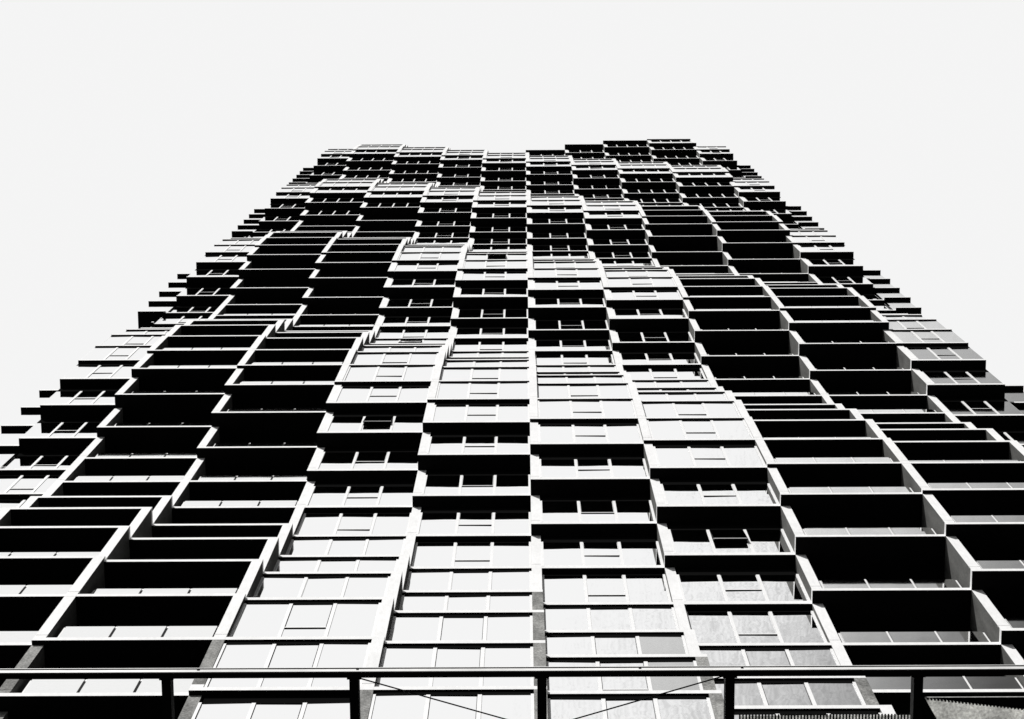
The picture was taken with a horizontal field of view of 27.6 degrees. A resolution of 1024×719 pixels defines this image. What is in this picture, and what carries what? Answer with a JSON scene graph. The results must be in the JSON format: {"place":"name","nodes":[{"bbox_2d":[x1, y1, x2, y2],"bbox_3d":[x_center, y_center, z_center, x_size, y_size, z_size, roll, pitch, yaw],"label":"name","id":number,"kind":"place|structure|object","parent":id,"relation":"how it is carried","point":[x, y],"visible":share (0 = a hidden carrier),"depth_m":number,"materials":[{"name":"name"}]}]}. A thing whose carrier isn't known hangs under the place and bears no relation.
{"place":"outdoors","nodes":[
{"label":"outdoors","id":0,"kind":"place"},
{"bbox_2d":[0,139,1023,718],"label":"apartment tower","id":1,"kind":"structure","parent":0,"point":[654,403],"depth_m":60.87,"materials":[{"name":"white paint"}]},
{"bbox_2d":[0,474,61,492],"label":"window","id":2,"kind":"structure","parent":1,"relation":"in","point":[9,483],"depth_m":63.19,"materials":[{"name":"white"}]},
{"bbox_2d":[2,452,81,468],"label":"window","id":3,"kind":"structure","parent":1,"relation":"in","point":[23,460],"depth_m":66.11,"materials":[{"name":"black"}]},
{"bbox_2d":[22,419,103,436],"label":"window","id":4,"kind":"structure","parent":1,"relation":"in","point":[44,427],"depth_m":68.80,"materials":[{"name":"black"}]},
{"bbox_2d":[43,388,120,403],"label":"window","id":5,"kind":"structure","parent":1,"relation":"in","point":[63,395],"depth_m":71.78,"materials":[{"name":"white"}]},
{"bbox_2d":[62,363,136,377],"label":"window","id":6,"kind":"structure","parent":1,"relation":"in","point":[106,370],"depth_m":74.73,"materials":[{"name":"white glass"}]},
{"bbox_2d":[82,347,149,358],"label":"window","id":7,"kind":"structure","parent":1,"relation":"in","point":[98,352],"depth_m":77.90,"materials":[{"name":"white glass"}]},
{"bbox_2d":[101,336,160,344],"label":"window","id":8,"kind":"structure","parent":1,"relation":"in","point":[113,340],"depth_m":81.26,"materials":[{"name":"white"}]},
{"bbox_2d":[191,696,349,718],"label":"window","id":9,"kind":"structure","parent":1,"relation":"in","point":[212,707],"depth_m":38.89,"materials":[{"name":"white glass"}]},
{"bbox_2d":[204,641,370,686],"bbox_3d":[-4.363,6.025,41.120,3.002,2.920,0.088,0,-80,0],"label":"window","id":10,"kind":"structure","parent":1,"relation":"in","point":[246,654],"depth_m":41.46,"materials":[{"name":"grey glass"}]},
{"bbox_2d":[229,601,380,636],"bbox_3d":[-4.346,5.566,44.187,3.002,2.920,0.088,0,-80,0],"label":"window","id":11,"kind":"structure","parent":1,"relation":"in","point":[281,618],"depth_m":44.34,"materials":[{"name":"grey"}]},
{"bbox_2d":[253,575,390,596],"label":"window","id":12,"kind":"structure","parent":1,"relation":"in","point":[277,585],"depth_m":47.85,"materials":[{"name":"white glass"}]},
{"bbox_2d":[273,558,398,571],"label":"window","id":13,"kind":"structure","parent":1,"relation":"in","point":[300,564],"depth_m":51.30,"materials":[{"name":"white glass"}]},
{"bbox_2d":[285,538,405,554],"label":"window","id":14,"kind":"structure","parent":1,"relation":"in","point":[297,546],"depth_m":54.13,"materials":[{"name":"white glass"}]},
{"bbox_2d":[295,512,410,534],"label":"window","id":15,"kind":"structure","parent":1,"relation":"in","point":[311,523],"depth_m":56.81,"materials":[{"name":"white"}]},
{"bbox_2d":[305,481,414,505],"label":"window","id":16,"kind":"structure","parent":1,"relation":"in","point":[324,493],"depth_m":59.58,"materials":[{"name":"white"}]},
{"bbox_2d":[316,448,418,468],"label":"window","id":17,"kind":"structure","parent":1,"relation":"in","point":[333,458],"depth_m":62.61,"materials":[{"name":"black"}]},
{"bbox_2d":[325,412,424,431],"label":"window","id":18,"kind":"structure","parent":1,"relation":"in","point":[341,421],"depth_m":65.52,"materials":[{"name":"black"}]},
{"bbox_2d":[334,385,429,401],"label":"window","id":19,"kind":"structure","parent":1,"relation":"in","point":[347,393],"depth_m":68.60,"materials":[{"name":"white"}]},
{"bbox_2d":[343,366,434,380],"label":"balcony railing","id":20,"kind":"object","parent":1,"relation":"in","point":[354,373],"depth_m":71.69,"materials":[{"name":"white"}]},
{"bbox_2d":[352,353,437,363],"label":"window","id":21,"kind":"structure","parent":1,"relation":"in","point":[360,358],"depth_m":75.04,"materials":[{"name":"white"}]},
{"bbox_2d":[361,347,441,350],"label":"window","id":22,"kind":"structure","parent":1,"relation":"in","point":[364,348],"depth_m":78.72,"materials":[{"name":"white"}]},
{"bbox_2d":[376,329,449,337],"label":"window","id":23,"kind":"structure","parent":1,"relation":"in","point":[386,333],"depth_m":87.50,"materials":[{"name":"white"}]},
{"bbox_2d":[380,315,450,325],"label":"window","id":24,"kind":"structure","parent":1,"relation":"in","point":[390,320],"depth_m":90.17,"materials":[{"name":"black"}]},
{"bbox_2d":[385,297,452,306],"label":"window","id":25,"kind":"structure","parent":1,"relation":"in","point":[423,301],"depth_m":93.12,"materials":[{"name":"black glass"}]},
{"bbox_2d":[389,278,455,286],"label":"window","id":26,"kind":"structure","parent":1,"relation":"in","point":[396,282],"depth_m":96.10,"materials":[{"name":"black glass"}]},
{"bbox_2d":[393,262,457,270],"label":"window","id":27,"kind":"structure","parent":1,"relation":"in","point":[454,265],"depth_m":99.17,"materials":[{"name":"white"}]},
{"bbox_2d":[368,691,533,718],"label":"window","id":28,"kind":"structure","parent":1,"relation":"in","point":[504,704],"depth_m":38.73,"materials":[{"name":"grey glass"}]},
{"bbox_2d":[375,645,533,686],"bbox_3d":[-1.094,6.103,41.116,3.035,2.920,0.088,0,-80,0],"label":"window","id":29,"kind":"structure","parent":1,"relation":"in","point":[392,655],"depth_m":41.59,"materials":[{"name":"grey glass"}]},
{"bbox_2d":[388,614,532,640],"bbox_3d":[-1.075,5.854,44.222,3.035,2.920,0.088,0,-80,0],"label":"window","id":30,"kind":"structure","parent":1,"relation":"in","point":[418,627],"depth_m":44.73,"materials":[{"name":"white glass"}]},
{"bbox_2d":[399,594,531,609],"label":"window","id":31,"kind":"structure","parent":1,"relation":"in","point":[409,601],"depth_m":48.13,"materials":[{"name":"white"}]},
{"bbox_2d":[406,570,531,589],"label":"window","id":32,"kind":"structure","parent":1,"relation":"in","point":[417,579],"depth_m":51.01,"materials":[{"name":"white"}]},
{"bbox_2d":[411,541,531,566],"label":"window","id":33,"kind":"structure","parent":1,"relation":"in","point":[426,553],"depth_m":53.74,"materials":[{"name":"white glass"}]},
{"bbox_2d":[416,507,530,533],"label":"window","id":34,"kind":"structure","parent":1,"relation":"in","point":[474,520],"depth_m":56.54,"materials":[{"name":"white"}]},
{"bbox_2d":[422,470,530,493],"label":"window","id":35,"kind":"structure","parent":1,"relation":"in","point":[507,481],"depth_m":59.54,"materials":[{"name":"white"}]},
{"bbox_2d":[427,433,529,452],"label":"window","id":36,"kind":"structure","parent":1,"relation":"in","point":[439,442],"depth_m":62.50,"materials":[{"name":"white glass"}]},
{"bbox_2d":[431,403,529,420],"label":"window","id":37,"kind":"structure","parent":1,"relation":"in","point":[441,411],"depth_m":65.50,"materials":[{"name":"white"}]},
{"bbox_2d":[435,382,529,397],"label":"balcony railing","id":38,"kind":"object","parent":1,"relation":"in","point":[445,389],"depth_m":68.61,"materials":[{"name":"white"}]},
{"bbox_2d":[440,368,528,379],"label":"window","id":39,"kind":"structure","parent":1,"relation":"in","point":[447,373],"depth_m":71.92,"materials":[{"name":"white glass"}]},
{"bbox_2d":[445,361,528,365],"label":"window","id":40,"kind":"structure","parent":1,"relation":"in","point":[449,363],"depth_m":75.67,"materials":[{"name":"white"}]},
{"bbox_2d":[452,341,527,350],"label":"window","id":41,"kind":"structure","parent":1,"relation":"in","point":[464,345],"depth_m":84.48,"materials":[{"name":"white"}]},
{"bbox_2d":[454,326,527,337],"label":"window","id":42,"kind":"structure","parent":1,"relation":"in","point":[462,331],"depth_m":87.18,"materials":[{"name":"black"}]},
{"bbox_2d":[457,307,527,317],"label":"window","id":43,"kind":"structure","parent":1,"relation":"in","point":[462,312],"depth_m":89.95,"materials":[{"name":"black glass"}]},
{"bbox_2d":[459,287,527,295],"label":"window","id":44,"kind":"structure","parent":1,"relation":"in","point":[465,291],"depth_m":93.14,"materials":[{"name":"black glass"}]},
{"bbox_2d":[459,358,528,358],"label":"window","id":45,"kind":"structure","parent":1,"relation":"in","point":[459,358],"depth_m":79.26,"materials":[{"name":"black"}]},
{"bbox_2d":[461,271,527,279],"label":"window","id":46,"kind":"structure","parent":1,"relation":"in","point":[466,275],"depth_m":96.05,"materials":[{"name":"white"}]},
{"bbox_2d":[463,261,527,267],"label":"window","id":47,"kind":"structure","parent":1,"relation":"in","point":[467,264],"depth_m":99.15,"materials":[{"name":"white"}]},
{"bbox_2d":[465,254,526,258],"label":"window","id":48,"kind":"structure","parent":1,"relation":"in","point":[471,256],"depth_m":102.72,"materials":[{"name":"white"}]},
{"bbox_2d":[0,665,1023,718],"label":"street canopy","id":49,"kind":"object","parent":1,"relation":"attached to","point":[944,708],"visible":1,"depth_m":16.74,"materials":[{"name":"black metal"}]},
{"bbox_2d":[533,262,596,267],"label":"window","id":50,"kind":"structure","parent":1,"relation":"in","point":[535,264],"depth_m":99.51,"materials":[{"name":"white"}]},
{"bbox_2d":[533,269,600,276],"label":"window","id":51,"kind":"structure","parent":1,"relation":"in","point":[536,272],"depth_m":96.03,"materials":[{"name":"white"}]},
{"bbox_2d":[533,280,602,288],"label":"window","id":52,"kind":"structure","parent":1,"relation":"in","point":[538,284],"depth_m":93.01,"materials":[{"name":"white"}]},
{"bbox_2d":[534,297,605,306],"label":"window","id":53,"kind":"structure","parent":1,"relation":"in","point":[538,301],"depth_m":89.88,"materials":[{"name":"black"}]},
{"bbox_2d":[534,318,608,328],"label":"window","id":54,"kind":"structure","parent":1,"relation":"in","point":[572,323],"depth_m":87.12,"materials":[{"name":"black glass"}]},
{"bbox_2d":[535,338,611,349],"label":"window","id":55,"kind":"structure","parent":1,"relation":"in","point":[540,343],"depth_m":84.00,"materials":[{"name":"black"}]},
{"bbox_2d":[535,354,614,363],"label":"window","id":56,"kind":"structure","parent":1,"relation":"in","point":[540,358],"depth_m":81.32,"materials":[{"name":"white"}]},
{"bbox_2d":[536,366,616,370],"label":"window","id":57,"kind":"structure","parent":1,"relation":"in","point":[539,368],"depth_m":78.84,"materials":[{"name":"white"}]},
{"bbox_2d":[537,373,619,373],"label":"window","id":58,"kind":"structure","parent":1,"relation":"in","point":[537,373],"depth_m":76.11,"materials":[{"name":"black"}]},
{"bbox_2d":[537,376,624,382],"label":"window","id":59,"kind":"structure","parent":1,"relation":"in","point":[550,378],"depth_m":72.56,"materials":[{"name":"white"}]},
{"bbox_2d":[537,384,630,397],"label":"balcony railing","id":60,"kind":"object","parent":1,"relation":"in","point":[589,390],"depth_m":68.83,"materials":[{"name":"white"}]},
{"bbox_2d":[537,400,636,417],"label":"window","id":61,"kind":"structure","parent":1,"relation":"in","point":[546,408],"depth_m":65.57,"materials":[{"name":"white"}]},
{"bbox_2d":[538,422,642,442],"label":"window","id":62,"kind":"structure","parent":1,"relation":"in","point":[576,432],"depth_m":62.47,"materials":[{"name":"white glass"}]},
{"bbox_2d":[539,455,648,477],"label":"window","id":63,"kind":"structure","parent":1,"relation":"in","point":[550,466],"depth_m":59.42,"materials":[{"name":"white"}]},
{"bbox_2d":[540,496,655,521],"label":"window","id":64,"kind":"structure","parent":1,"relation":"in","point":[552,508],"depth_m":56.44,"materials":[{"name":"white"}]},
{"bbox_2d":[541,536,663,565],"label":"window","id":65,"kind":"structure","parent":1,"relation":"in","point":[555,550],"depth_m":53.45,"materials":[{"name":"white glass"}]},
{"bbox_2d":[542,573,671,601],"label":"window","id":66,"kind":"structure","parent":1,"relation":"in","point":[556,587],"depth_m":50.67,"materials":[{"name":"white glass"}]},
{"bbox_2d":[543,606,678,629],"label":"window","id":67,"kind":"structure","parent":1,"relation":"in","point":[555,617],"depth_m":47.91,"materials":[{"name":"white"}]},
{"bbox_2d":[545,634,688,654],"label":"window","id":68,"kind":"structure","parent":1,"relation":"in","point":[555,643],"depth_m":45.02,"materials":[{"name":"white glass"}]},
{"bbox_2d":[546,659,702,690],"bbox_3d":[2.202,6.390,41.150,3.054,2.920,0.088,0,-80,0],"label":"window","id":69,"kind":"structure","parent":1,"relation":"in","point":[553,683],"depth_m":41.29,"materials":[{"name":"grey"}]},
{"bbox_2d":[547,695,714,718],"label":"window","id":70,"kind":"structure","parent":1,"relation":"in","point":[676,706],"depth_m":38.84,"materials":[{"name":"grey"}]},
{"bbox_2d":[605,271,670,276],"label":"window","id":71,"kind":"structure","parent":1,"relation":"in","point":[608,273],"depth_m":96.48,"materials":[{"name":"white"}]},
{"bbox_2d":[607,278,676,285],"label":"window","id":72,"kind":"structure","parent":1,"relation":"in","point":[611,281],"depth_m":93.01,"materials":[{"name":"white"}]},
{"bbox_2d":[610,289,681,298],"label":"window","id":73,"kind":"structure","parent":1,"relation":"in","point":[668,293],"depth_m":89.90,"materials":[{"name":"white"}]},
{"bbox_2d":[613,307,687,317],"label":"window","id":74,"kind":"structure","parent":1,"relation":"in","point":[635,312],"depth_m":86.95,"materials":[{"name":"black"}]},
{"bbox_2d":[616,330,693,341],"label":"window","id":75,"kind":"structure","parent":1,"relation":"in","point":[622,335],"depth_m":83.88,"materials":[{"name":"black glass"}]},
{"bbox_2d":[619,351,700,363],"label":"window","id":76,"kind":"structure","parent":1,"relation":"in","point":[627,357],"depth_m":80.92,"materials":[{"name":"black"}]},
{"bbox_2d":[623,368,705,378],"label":"window","id":77,"kind":"structure","parent":1,"relation":"in","point":[636,373],"depth_m":78.26,"materials":[{"name":"white"}]},
{"bbox_2d":[632,381,710,386],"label":"window","id":78,"kind":"structure","parent":1,"relation":"in","point":[638,383],"depth_m":75.65,"materials":[{"name":"white"}]},
{"bbox_2d":[637,389,716,390],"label":"window","id":79,"kind":"structure","parent":1,"relation":"in","point":[637,389],"depth_m":72.91,"materials":[{"name":"white"}]},
{"bbox_2d":[638,393,727,399],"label":"window","id":80,"kind":"structure","parent":1,"relation":"in","point":[643,396],"depth_m":69.46,"materials":[{"name":"white"}]},
{"bbox_2d":[642,402,740,416],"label":"window","id":81,"kind":"structure","parent":1,"relation":"in","point":[666,409],"depth_m":65.79,"materials":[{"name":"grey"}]},
{"bbox_2d":[647,419,753,438],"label":"window","id":82,"kind":"structure","parent":1,"relation":"in","point":[685,428],"depth_m":62.44,"materials":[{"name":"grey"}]},
{"bbox_2d":[653,444,765,465],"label":"window","id":83,"kind":"structure","parent":1,"relation":"in","point":[666,454],"depth_m":59.38,"materials":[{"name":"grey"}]},
{"bbox_2d":[660,479,778,504],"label":"window","id":84,"kind":"structure","parent":1,"relation":"in","point":[675,491],"depth_m":56.36,"materials":[{"name":"white glass"}]},
{"bbox_2d":[668,524,793,552],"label":"window","id":85,"kind":"structure","parent":1,"relation":"in","point":[685,538],"depth_m":53.37,"materials":[{"name":"white glass"}]},
{"bbox_2d":[676,568,810,601],"bbox_3d":[5.529,5.464,50.416,2.992,2.920,0.088,0,-80,0],"label":"window","id":86,"kind":"structure","parent":1,"relation":"in","point":[696,584],"depth_m":50.38,"materials":[{"name":"white glass"}]},
{"bbox_2d":[686,609,827,642],"bbox_3d":[5.514,6.129,47.386,2.992,2.920,0.088,0,-80,0],"label":"window","id":87,"kind":"structure","parent":1,"relation":"in","point":[765,625],"depth_m":47.55,"materials":[{"name":"grey"}]},
{"bbox_2d":[699,647,839,665],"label":"window","id":88,"kind":"structure","parent":1,"relation":"in","point":[717,656],"depth_m":45.14,"materials":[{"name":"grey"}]},
{"bbox_2d":[714,680,865,704],"bbox_3d":[5.478,6.829,41.212,2.992,2.920,0.088,0,-80,0],"label":"window","id":89,"kind":"structure","parent":1,"relation":"in","point":[747,692],"depth_m":41.90,"materials":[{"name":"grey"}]},
{"bbox_2d":[734,710,881,718],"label":"window","id":90,"kind":"structure","parent":1,"relation":"in","point":[736,713],"depth_m":39.40,"materials":[{"name":"black"}]},
{"bbox_2d":[888,320,945,328],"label":"window","id":91,"kind":"structure","parent":1,"relation":"in","point":[903,324],"depth_m":84.19,"materials":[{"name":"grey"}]},
{"bbox_2d":[891,331,964,341],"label":"window","id":92,"kind":"structure","parent":1,"relation":"in","point":[904,336],"depth_m":80.83,"materials":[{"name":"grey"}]},
{"bbox_2d":[905,346,982,358],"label":"window","id":93,"kind":"structure","parent":1,"relation":"in","point":[919,352],"depth_m":77.77,"materials":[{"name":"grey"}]},
{"bbox_2d":[920,369,1001,383],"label":"window","id":94,"kind":"structure","parent":1,"relation":"in","point":[936,376],"depth_m":74.70,"materials":[{"name":"black"}]},
{"bbox_2d":[937,398,1022,414],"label":"window","id":95,"kind":"structure","parent":1,"relation":"in","point":[957,406],"depth_m":71.73,"materials":[{"name":"black glass"}]},
{"bbox_2d":[994,429,1023,443],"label":"window","id":96,"kind":"structure","parent":1,"relation":"in","point":[1007,434],"depth_m":69.30,"materials":[{"name":"black"}]},
{"bbox_2d":[0,0,1023,432],"label":"sky","id":97,"kind":"structure","parent":0,"point":[136,136],"materials":[{"name":"white"}]}
]}

